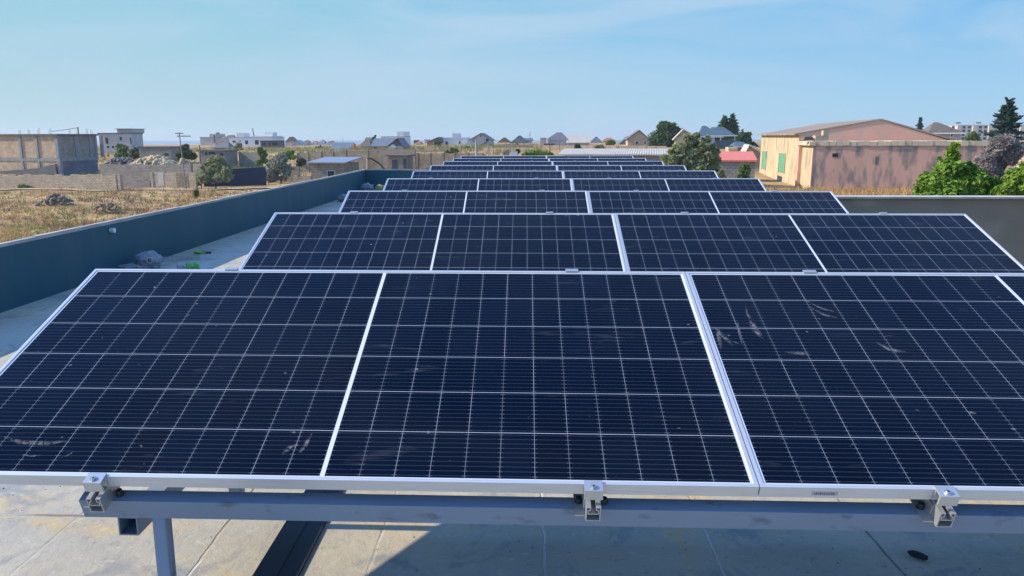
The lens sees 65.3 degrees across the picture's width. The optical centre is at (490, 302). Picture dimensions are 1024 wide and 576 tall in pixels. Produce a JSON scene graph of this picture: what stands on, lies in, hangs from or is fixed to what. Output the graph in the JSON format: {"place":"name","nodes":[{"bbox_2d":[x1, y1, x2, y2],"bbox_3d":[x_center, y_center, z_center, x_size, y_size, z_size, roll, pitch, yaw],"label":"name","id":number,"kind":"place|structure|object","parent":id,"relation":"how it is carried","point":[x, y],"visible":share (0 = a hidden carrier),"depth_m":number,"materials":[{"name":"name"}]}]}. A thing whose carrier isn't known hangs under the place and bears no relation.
{"place":"outdoors","nodes":[
{"label":"outdoors","id":0,"kind":"place"},
{"bbox_2d":[0,187,274,190],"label":"dirt track","id":1,"kind":"structure","parent":0,"point":[136,189],"depth_m":97.36,"materials":[{"name":"soil"}]},
{"bbox_2d":[97,140,760,144],"bbox_3d":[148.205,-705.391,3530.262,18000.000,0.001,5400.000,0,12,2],"label":"sea","id":2,"kind":"structure","parent":0,"point":[197,142],"depth_m":4222.18,"materials":[{"name":"liquid"}]},
{"bbox_2d":[0,140,1023,240],"bbox_3d":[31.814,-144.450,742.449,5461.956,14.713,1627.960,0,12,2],"label":"ground","id":3,"kind":"structure","parent":0,"point":[767,181],"depth_m":86.83,"materials":[{"name":"soil"}]},
{"bbox_2d":[0,128,104,175],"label":"unfinished building","id":4,"kind":"structure","parent":3,"relation":"on","point":[50,154],"depth_m":128.17,"materials":[{"name":"concrete"}]},
{"bbox_2d":[34,193,74,205],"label":"rubble heap","id":5,"kind":"object","parent":3,"relation":"on","point":[51,200],"visible":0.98,"depth_m":74.88,"materials":[{"name":"stone"}]},
{"bbox_2d":[0,174,123,189],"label":"block wall","id":6,"kind":"structure","parent":3,"relation":"on","point":[98,181],"depth_m":99.16,"materials":[{"name":"concrete"}]},
{"bbox_2d":[92,202,121,211],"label":"rubble heap","id":7,"kind":"object","parent":3,"relation":"on","point":[106,208],"visible":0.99,"depth_m":66.83,"materials":[{"name":"stone"}]},
{"bbox_2d":[103,157,134,164],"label":"rubble heap","id":8,"kind":"object","parent":3,"relation":"on","point":[121,160],"visible":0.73,"depth_m":116.97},
{"bbox_2d":[97,129,143,152],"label":"grey house","id":9,"kind":"structure","parent":3,"relation":"on","point":[130,138],"depth_m":170.13,"materials":[{"name":"concrete"}]},
{"bbox_2d":[114,143,129,157],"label":"shrub","id":10,"kind":"object","parent":3,"relation":"on","point":[122,150],"visible":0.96,"depth_m":152.09,"materials":[{"name":"green plant"}]},
{"bbox_2d":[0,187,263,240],"bbox_3d":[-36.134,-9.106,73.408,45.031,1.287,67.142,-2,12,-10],"label":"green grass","id":11,"kind":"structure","parent":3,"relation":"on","point":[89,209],"depth_m":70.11,"materials":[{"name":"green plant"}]},
{"bbox_2d":[128,146,138,159],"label":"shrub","id":12,"kind":"object","parent":3,"relation":"on","point":[133,153],"visible":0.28,"depth_m":147.59,"materials":[{"name":"green plant"}]},
{"bbox_2d":[123,179,150,187],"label":"block wall","id":13,"kind":"structure","parent":3,"relation":"on","point":[141,183],"depth_m":103.39,"materials":[{"name":"concrete"}]},
{"bbox_2d":[0,184,285,242],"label":"dry grass","id":14,"kind":"structure","parent":3,"relation":"on","point":[11,235],"depth_m":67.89,"materials":[{"name":"plant"}]},
{"bbox_2d":[99,164,192,181],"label":"block wall","id":15,"kind":"structure","parent":3,"relation":"on","point":[131,172],"depth_m":112.03,"materials":[{"name":"concrete"}]},
{"bbox_2d":[130,155,178,164],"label":"rubble heap","id":16,"kind":"object","parent":3,"relation":"on","point":[154,159],"visible":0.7,"depth_m":115.23,"materials":[{"name":"yellow stone"}]},
{"bbox_2d":[137,146,179,161],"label":"long shed","id":17,"kind":"structure","parent":3,"relation":"on","point":[169,152],"depth_m":142.13,"materials":[{"name":"concrete"}]},
{"bbox_2d":[150,172,197,188],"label":"block wall","id":18,"kind":"structure","parent":3,"relation":"on","point":[165,179],"depth_m":101.73,"materials":[{"name":"concrete"}]},
{"bbox_2d":[175,132,190,188],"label":"utility pole","id":19,"kind":"object","parent":3,"relation":"on","point":[179,133],"visible":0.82,"depth_m":98.97,"materials":[{"name":"grey wood"}]},
{"bbox_2d":[175,144,197,161],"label":"tree","id":20,"kind":"object","parent":3,"relation":"on","point":[188,153],"visible":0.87,"depth_m":130.62,"materials":[{"name":"green plant"}]},
{"bbox_2d":[200,133,224,144],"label":"grey house","id":21,"kind":"structure","parent":3,"relation":"on","point":[212,139],"depth_m":318.62,"materials":[{"name":"concrete"}]},
{"bbox_2d":[194,154,234,187],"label":"tree","id":22,"kind":"object","parent":3,"relation":"on","point":[215,169],"visible":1,"depth_m":98.58,"materials":[{"name":"green plant"}]},
{"bbox_2d":[197,150,237,167],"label":"long shed","id":23,"kind":"structure","parent":3,"relation":"on","point":[230,156],"depth_m":136.24,"materials":[{"name":"concrete"}]},
{"bbox_2d":[212,141,232,149],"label":"house","id":24,"kind":"structure","parent":3,"relation":"on","point":[223,145],"depth_m":199.46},
{"bbox_2d":[204,167,268,186],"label":"sheet fence","id":25,"kind":"object","parent":3,"relation":"on","point":[249,176],"visible":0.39,"depth_m":104.30,"materials":[{"name":"metal"}]},
{"bbox_2d":[238,152,260,166],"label":"stone wall","id":26,"kind":"structure","parent":3,"relation":"on","point":[247,158],"depth_m":138.75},
{"bbox_2d":[229,132,284,145],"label":"white villa","id":27,"kind":"object","parent":3,"relation":"on","point":[244,139],"visible":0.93,"depth_m":278.32,"materials":[{"name":"paint"}]},
{"bbox_2d":[255,147,268,166],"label":"tree","id":28,"kind":"object","parent":3,"relation":"on","point":[262,153],"visible":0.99,"depth_m":124.33,"materials":[{"name":"green plant"}]},
{"bbox_2d":[260,140,284,147],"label":"ruined hut","id":29,"kind":"object","parent":3,"relation":"on","point":[275,143],"visible":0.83,"depth_m":229.51,"materials":[{"name":"concrete"}]},
{"bbox_2d":[265,152,294,183],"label":"tree","id":30,"kind":"object","parent":3,"relation":"on","point":[278,167],"visible":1,"depth_m":105.21,"materials":[{"name":"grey plant"}]},
{"bbox_2d":[273,166,300,182],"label":"stone wall","id":31,"kind":"structure","parent":3,"relation":"on","point":[295,172],"depth_m":107.54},
{"bbox_2d":[283,149,296,159],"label":"shrub","id":32,"kind":"object","parent":3,"relation":"on","point":[290,154],"visible":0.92,"depth_m":133.90,"materials":[{"name":"green plant"}]},
{"bbox_2d":[293,175,312,182],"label":"block wall","id":33,"kind":"structure","parent":3,"relation":"on","point":[297,178],"depth_m":96.06,"materials":[{"name":"concrete"}]},
{"bbox_2d":[81,142,544,175],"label":"scrub","id":34,"kind":"object","parent":3,"relation":"on","point":[325,148],"visible":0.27,"depth_m":163.16,"materials":[{"name":"green plant"}]},
{"bbox_2d":[297,150,369,172],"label":"stone wall","id":35,"kind":"structure","parent":3,"relation":"on","point":[312,156],"depth_m":131.78,"materials":[{"name":"stone"}]},
{"bbox_2d":[307,157,361,179],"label":"stone hut","id":36,"kind":"object","parent":3,"relation":"on","point":[325,167],"visible":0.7,"depth_m":98.90,"materials":[{"name":"grey stone"}]},
{"bbox_2d":[330,142,356,149],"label":"grey roof house","id":37,"kind":"structure","parent":3,"relation":"on","point":[338,145],"depth_m":179.35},
{"bbox_2d":[359,139,372,148],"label":"old stone house","id":38,"kind":"structure","parent":3,"relation":"on","point":[366,143],"depth_m":184.03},
{"bbox_2d":[371,138,394,148],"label":"blue grey house","id":39,"kind":"structure","parent":3,"relation":"on","point":[381,143],"depth_m":174.78,"materials":[{"name":"metal"}]},
{"bbox_2d":[369,149,415,168],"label":"stone wall","id":40,"kind":"structure","parent":3,"relation":"on","point":[379,156],"depth_m":131.19,"materials":[{"name":"stone"}]},
{"bbox_2d":[381,132,410,145],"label":"white box house","id":41,"kind":"structure","parent":3,"relation":"on","point":[406,136],"depth_m":226.81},
{"bbox_2d":[386,138,409,148],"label":"blue grey house","id":42,"kind":"structure","parent":3,"relation":"on","point":[400,142],"depth_m":165.81,"materials":[{"name":"concrete"}]},
{"bbox_2d":[386,154,414,168],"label":"utility hut","id":43,"kind":"object","parent":3,"relation":"on","point":[400,161],"visible":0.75,"depth_m":117.02,"materials":[{"name":"concrete"}]},
{"bbox_2d":[426,137,443,144],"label":"orange roof house","id":44,"kind":"structure","parent":3,"relation":"on","point":[432,141],"depth_m":257.89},
{"bbox_2d":[412,149,458,152],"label":"stone wall","id":45,"kind":"structure","parent":3,"relation":"on","point":[432,150],"depth_m":148.12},
{"bbox_2d":[416,153,482,168],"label":"stone wall","id":46,"kind":"structure","parent":3,"relation":"on","point":[425,160],"depth_m":130.15,"materials":[{"name":"stone"}]},
{"bbox_2d":[443,133,469,144],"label":"white cube house","id":47,"kind":"structure","parent":3,"relation":"on","point":[456,138],"depth_m":265.35,"materials":[{"name":"paint"}]},
{"bbox_2d":[469,133,494,145],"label":"gable house","id":48,"kind":"structure","parent":3,"relation":"on","point":[481,138],"depth_m":235.56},
{"bbox_2d":[483,147,545,155],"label":"stone wall","id":49,"kind":"structure","parent":3,"relation":"on","point":[485,149],"depth_m":126.24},
{"bbox_2d":[511,135,527,143],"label":"grey gable house","id":50,"kind":"structure","parent":3,"relation":"on","point":[519,139],"depth_m":293.93,"materials":[{"name":"concrete"}]},
{"bbox_2d":[521,149,553,155],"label":"shrub","id":51,"kind":"object","parent":3,"relation":"on","point":[534,152],"visible":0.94,"depth_m":97.89,"materials":[{"name":"green plant"}]},
{"bbox_2d":[546,132,567,144],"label":"columned hall","id":52,"kind":"structure","parent":3,"relation":"on","point":[555,137],"depth_m":217.20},
{"bbox_2d":[566,135,590,144],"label":"pale roof house","id":53,"kind":"structure","parent":3,"relation":"on","point":[579,139],"depth_m":216.14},
{"bbox_2d":[533,145,666,149],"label":"stone wall","id":54,"kind":"structure","parent":3,"relation":"on","point":[553,147],"depth_m":139.53,"materials":[{"name":"stone"}]},
{"bbox_2d":[558,148,667,160],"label":"long shed","id":55,"kind":"structure","parent":3,"relation":"on","point":[649,154],"depth_m":85.22,"materials":[{"name":"metal"}]},
{"bbox_2d":[624,130,647,145],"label":"brick gable house","id":56,"kind":"structure","parent":3,"relation":"on","point":[637,138],"depth_m":184.99,"materials":[{"name":"brick"}]},
{"bbox_2d":[647,121,682,146],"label":"tree","id":57,"kind":"object","parent":3,"relation":"on","point":[666,133],"visible":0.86,"depth_m":159.24,"materials":[{"name":"green plant"}]},
{"bbox_2d":[672,129,701,143],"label":"cream gable house","id":58,"kind":"structure","parent":3,"relation":"on","point":[677,138],"depth_m":114.77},
{"bbox_2d":[659,131,721,176],"bbox_3d":[12.735,-8.678,50.759,4.047,4.317,1.572,0,12,2],"label":"tree","id":59,"kind":"object","parent":3,"relation":"on","point":[698,155],"visible":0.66,"depth_m":50.44,"materials":[{"name":"green plant"}]},
{"bbox_2d":[699,126,735,142],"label":"teal roof house","id":60,"kind":"structure","parent":3,"relation":"on","point":[717,133],"depth_m":146.18,"materials":[{"name":"metal"}]},
{"bbox_2d":[715,140,735,148],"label":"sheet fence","id":61,"kind":"object","parent":3,"relation":"on","point":[722,144],"visible":0.43,"depth_m":124.25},
{"bbox_2d":[716,113,743,139],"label":"pine tree","id":62,"kind":"object","parent":3,"relation":"on","point":[731,125],"visible":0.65,"depth_m":161.68,"materials":[{"name":"green plant"}]},
{"bbox_2d":[716,151,756,177],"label":"red roof shed","id":63,"kind":"structure","parent":3,"relation":"on","point":[732,162],"depth_m":62.56,"materials":[{"name":"metal"}]},
{"bbox_2d":[729,142,755,150],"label":"house","id":64,"kind":"structure","parent":3,"relation":"on","point":[739,145],"depth_m":97.75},
{"bbox_2d":[737,162,750,177],"bbox_3d":[18.907,-9.709,59.525,1.187,1.443,0.845,0,12,2],"label":"weed","id":65,"kind":"object","parent":3,"relation":"on","point":[744,169],"visible":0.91,"depth_m":59.37,"materials":[{"name":"green plant"}]},
{"bbox_2d":[736,130,758,146],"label":"tree","id":66,"kind":"object","parent":3,"relation":"on","point":[743,136],"visible":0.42,"depth_m":154.48,"materials":[{"name":"green plant"}]},
{"bbox_2d":[741,144,760,171],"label":"corrugated gable","id":67,"kind":"structure","parent":3,"relation":"on","point":[747,147],"depth_m":89.44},
{"bbox_2d":[765,184,912,194],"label":"verge grass","id":68,"kind":"structure","parent":3,"relation":"on","point":[901,191],"depth_m":57.35,"materials":[{"name":"plant"}]},
{"bbox_2d":[758,119,988,190],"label":"barn","id":69,"kind":"structure","parent":3,"relation":"on","point":[876,153],"depth_m":60.01,"materials":[{"name":"paint"}]},
{"bbox_2d":[813,130,828,140],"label":"stacked blocks","id":70,"kind":"object","parent":69,"relation":"on","point":[824,136],"depth_m":59.99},
{"bbox_2d":[835,195,1023,265],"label":"boundary wall","id":71,"kind":"structure","parent":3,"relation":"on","point":[999,220],"depth_m":13.85,"materials":[{"name":"grey paint"}]},
{"bbox_2d":[923,122,965,140],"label":"grey hip house","id":72,"kind":"structure","parent":3,"relation":"on","point":[938,128],"depth_m":107.24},
{"bbox_2d":[912,141,1002,195],"bbox_3d":[12.543,-2.522,21.272,2.664,3.500,1.116,0,12,2],"label":"leafy bush","id":73,"kind":"object","parent":3,"relation":"on","point":[951,173],"visible":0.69,"depth_m":21.05,"materials":[{"name":"green plant"}]},
{"bbox_2d":[964,131,981,140],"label":"tree","id":74,"kind":"object","parent":3,"relation":"on","point":[973,136],"visible":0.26,"depth_m":95.58,"materials":[{"name":"green plant"}]},
{"bbox_2d":[947,122,1023,140],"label":"apartment block","id":75,"kind":"structure","parent":3,"relation":"on","point":[967,129],"depth_m":497.55,"materials":[{"name":"concrete"}]},
{"bbox_2d":[973,133,1023,182],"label":"tree","id":76,"kind":"object","parent":3,"relation":"on","point":[1001,153],"visible":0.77,"depth_m":39.94,"materials":[{"name":"grey plant"}]},
{"bbox_2d":[980,97,1023,150],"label":"tall conifer","id":77,"kind":"object","parent":3,"relation":"on","point":[1007,119],"visible":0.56,"depth_m":71.90,"materials":[{"name":"green plant"}]},
{"bbox_2d":[995,161,1023,195],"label":"leafy bush","id":78,"kind":"object","parent":3,"relation":"on","point":[1013,183],"visible":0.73,"depth_m":20.12,"materials":[{"name":"green plant"}]},
{"bbox_2d":[0,0,1023,140],"label":"sky","id":79,"kind":"structure","parent":0,"point":[311,70],"materials":[{"name":"blue"}]},
{"bbox_3d":[-0.189,2.398,10.924,7.936,5.778,24.720,0,12,2],"label":"flat roofed building","id":80,"kind":"object","parent":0,"visible":0},
{"bbox_2d":[0,190,1023,575],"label":"roof deck","id":81,"kind":"structure","parent":80,"relation":"on","point":[48,530],"depth_m":2.90,"materials":[{"name":"concrete"}]},
{"bbox_2d":[118,263,142,268],"bbox_3d":[-3.952,-0.378,8.763,0.268,0.107,0.183,0,12,2],"label":"plastic wrap","id":82,"kind":"object","parent":81,"relation":"on","point":[130,266],"visible":0.55,"depth_m":8.71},
{"bbox_2d":[134,250,164,268],"bbox_3d":[-3.817,-0.471,8.923,0.290,0.223,0.259,0,12,2],"label":"plastic bag","id":83,"kind":"object","parent":81,"relation":"on","point":[156,261],"visible":0.86,"depth_m":8.84,"materials":[{"name":"plastic"}]},
{"bbox_2d":[0,169,365,312],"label":"parapet wall","id":84,"kind":"structure","parent":81,"relation":"on","point":[34,268],"depth_m":9.10,"materials":[{"name":"paint"}]},
{"bbox_2d":[184,261,199,268],"bbox_3d":[-3.318,-0.404,8.892,0.177,0.102,0.124,6,13,27],"label":"green cloth","id":85,"kind":"object","parent":81,"relation":"on","point":[194,265],"visible":0.81,"depth_m":8.86,"materials":[{"name":"green fabric"}]},
{"bbox_2d":[252,489,342,575],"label":"metal beam","id":86,"kind":"structure","parent":81,"relation":"on","point":[289,551],"depth_m":2.85,"materials":[{"name":"metal"}]},
{"bbox_2d":[361,183,373,190],"bbox_3d":[-3.285,-3.067,21.340,0.376,0.269,0.269,0,12,2],"label":"plastic bag","id":87,"kind":"object","parent":81,"relation":"on","point":[367,187],"visible":0.82,"depth_m":21.25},
{"bbox_2d":[365,169,429,189],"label":"parapet wall","id":88,"kind":"structure","parent":81,"relation":"on","point":[374,177],"depth_m":22.26,"materials":[{"name":"paint"}]},
{"bbox_2d":[79,267,1023,575],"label":"mounting frame","id":89,"kind":"object","parent":81,"relation":"on","point":[137,513],"visible":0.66,"depth_m":2.12,"materials":[{"name":"metal"}]},
{"bbox_2d":[0,269,758,496],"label":"solar panel","id":90,"kind":"object","parent":89,"relation":"attached to","point":[560,382],"visible":1,"depth_m":2.44,"materials":[{"name":"glass"}]},
{"bbox_2d":[685,272,1023,500],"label":"solar panel","id":91,"kind":"object","parent":89,"relation":"attached to","point":[880,385],"visible":1,"depth_m":2.44,"materials":[{"name":"glass"}]},
{"bbox_2d":[350,211,887,213],"bbox_3d":[0.878,-0.040,4.955,3.894,0.957,1.322,0,12,2],"label":"mounting frame","id":92,"kind":"object","parent":81,"relation":"on","point":[681,212],"visible":0.08,"depth_m":5.27,"materials":[{"name":"metal"}]},
{"bbox_2d":[239,212,625,270],"bbox_3d":[-0.339,-0.288,4.863,2.275,0.037,1.134,0,31,2],"label":"solar panel","id":93,"kind":"object","parent":92,"relation":"attached to","point":[446,241],"visible":0.62,"depth_m":4.97,"materials":[{"name":"glass"}]},
{"bbox_2d":[614,213,1023,272],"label":"solar panel","id":94,"kind":"object","parent":92,"relation":"attached to","point":[800,242],"visible":0.7,"depth_m":4.88,"materials":[{"name":"glass"}]},
{"bbox_2d":[907,550,927,559],"bbox_3d":[1.500,0.888,2.803,0.068,0.023,0.026,11,16,43],"label":"black offcut","id":95,"kind":"object","parent":81,"relation":"on","point":[917,554],"visible":1,"depth_m":2.79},
{"bbox_3d":[0.973,-0.503,7.221,3.894,0.957,1.322,0,12,2],"label":"frame","id":96,"kind":"object","parent":81,"relation":"on","visible":0},
{"bbox_2d":[338,191,589,212],"bbox_3d":[-0.244,-0.753,7.129,2.275,0.037,1.134,0,31,2],"label":"solar panel","id":97,"kind":"object","parent":96,"relation":"attached to","point":[467,201],"visible":0.38,"depth_m":7.38,"materials":[{"name":"glass"}]},
{"bbox_2d":[587,191,848,212],"bbox_3d":[2.032,-0.737,7.035,2.275,0.037,1.134,0,31,2],"label":"solar panel","id":98,"kind":"object","parent":96,"relation":"attached to","point":[715,201],"visible":0.38,"depth_m":7.30,"materials":[{"name":"glass"}]},
{"bbox_3d":[1.054,-0.971,9.478,3.894,0.957,1.322,0,12,2],"label":"frame","id":99,"kind":"object","parent":81,"relation":"on","visible":0},
{"bbox_2d":[383,178,572,190],"bbox_3d":[-0.163,-1.220,9.386,2.275,0.036,1.134,0,31,2],"label":"solar panel","id":100,"kind":"object","parent":99,"relation":"attached to","point":[478,184],"visible":0.38,"depth_m":9.70,"materials":[{"name":"glass"}]},
{"bbox_2d":[571,178,766,190],"bbox_3d":[2.113,-1.206,9.293,2.275,0.037,1.134,0,31,2],"label":"solar panel","id":101,"kind":"object","parent":99,"relation":"attached to","point":[668,184],"visible":0.36,"depth_m":9.61,"materials":[{"name":"glass"}]},
{"bbox_3d":[1.156,-1.440,11.743,3.894,0.957,1.322,0,12,2],"label":"frame","id":102,"kind":"object","parent":81,"relation":"on","visible":0},
{"bbox_2d":[411,171,563,177],"bbox_3d":[-0.061,-1.688,11.651,2.275,0.037,1.134,0,31,2],"label":"solar panel","id":103,"kind":"object","parent":102,"relation":"attached to","point":[487,174],"visible":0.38,"depth_m":12.00,"materials":[{"name":"glass"}]},
{"bbox_2d":[563,171,718,177],"bbox_3d":[2.215,-1.674,11.557,2.275,0.036,1.134,0,31,2],"label":"solar panel","id":104,"kind":"object","parent":102,"relation":"attached to","point":[639,174],"visible":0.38,"depth_m":11.91,"materials":[{"name":"glass"}]},
{"bbox_3d":[1.254,-1.912,14.019,3.894,0.957,1.322,0,12,2],"label":"frame","id":105,"kind":"object","parent":81,"relation":"on","visible":0},
{"bbox_2d":[429,165,556,170],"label":"solar panel","id":106,"kind":"object","parent":105,"relation":"attached to","point":[493,167],"visible":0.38,"depth_m":14.30,"materials":[{"name":"glass"}]},
{"bbox_2d":[557,165,686,170],"bbox_3d":[2.313,-2.145,13.833,2.275,0.037,1.134,0,31,2],"label":"solar panel","id":107,"kind":"object","parent":105,"relation":"attached to","point":[621,167],"visible":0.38,"depth_m":14.21,"materials":[{"name":"glass"}]},
{"bbox_3d":[1.352,-2.389,16.302,3.894,0.957,1.322,0,12,2],"label":"frame","id":108,"kind":"object","parent":81,"relation":"on","visible":0},
{"bbox_2d":[443,161,552,164],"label":"solar panel","id":109,"kind":"object","parent":108,"relation":"attached to","point":[497,163],"visible":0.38,"depth_m":16.61,"materials":[{"name":"glass"}]},
{"bbox_2d":[552,161,663,164],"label":"solar panel","id":110,"kind":"object","parent":108,"relation":"attached to","point":[607,162],"visible":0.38,"depth_m":16.51,"materials":[{"name":"glass"}]},
{"bbox_3d":[1.448,-2.860,18.578,3.894,0.957,1.322,0,12,2],"label":"frame","id":111,"kind":"object","parent":81,"relation":"on","visible":0},
{"bbox_2d":[453,158,548,160],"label":"solar panel","id":112,"kind":"object","parent":111,"relation":"attached to","point":[500,159],"visible":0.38,"depth_m":18.90,"materials":[{"name":"glass"}]},
{"bbox_2d":[549,158,646,160],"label":"solar panel","id":113,"kind":"object","parent":111,"relation":"attached to","point":[597,159],"visible":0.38,"depth_m":18.80,"materials":[{"name":"glass"}]},
{"bbox_3d":[1.548,-3.336,20.851,3.894,0.957,1.322,0,12,2],"label":"frame","id":114,"kind":"object","parent":81,"relation":"on","visible":0},
{"bbox_2d":[461,156,546,157],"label":"solar panel","id":115,"kind":"object","parent":114,"relation":"attached to","point":[503,157],"visible":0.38,"depth_m":21.16,"materials":[{"name":"glass"}]},
{"bbox_2d":[547,156,632,157],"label":"solar panel","id":116,"kind":"object","parent":114,"relation":"attached to","point":[589,156],"visible":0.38,"depth_m":21.07,"materials":[{"name":"glass"}]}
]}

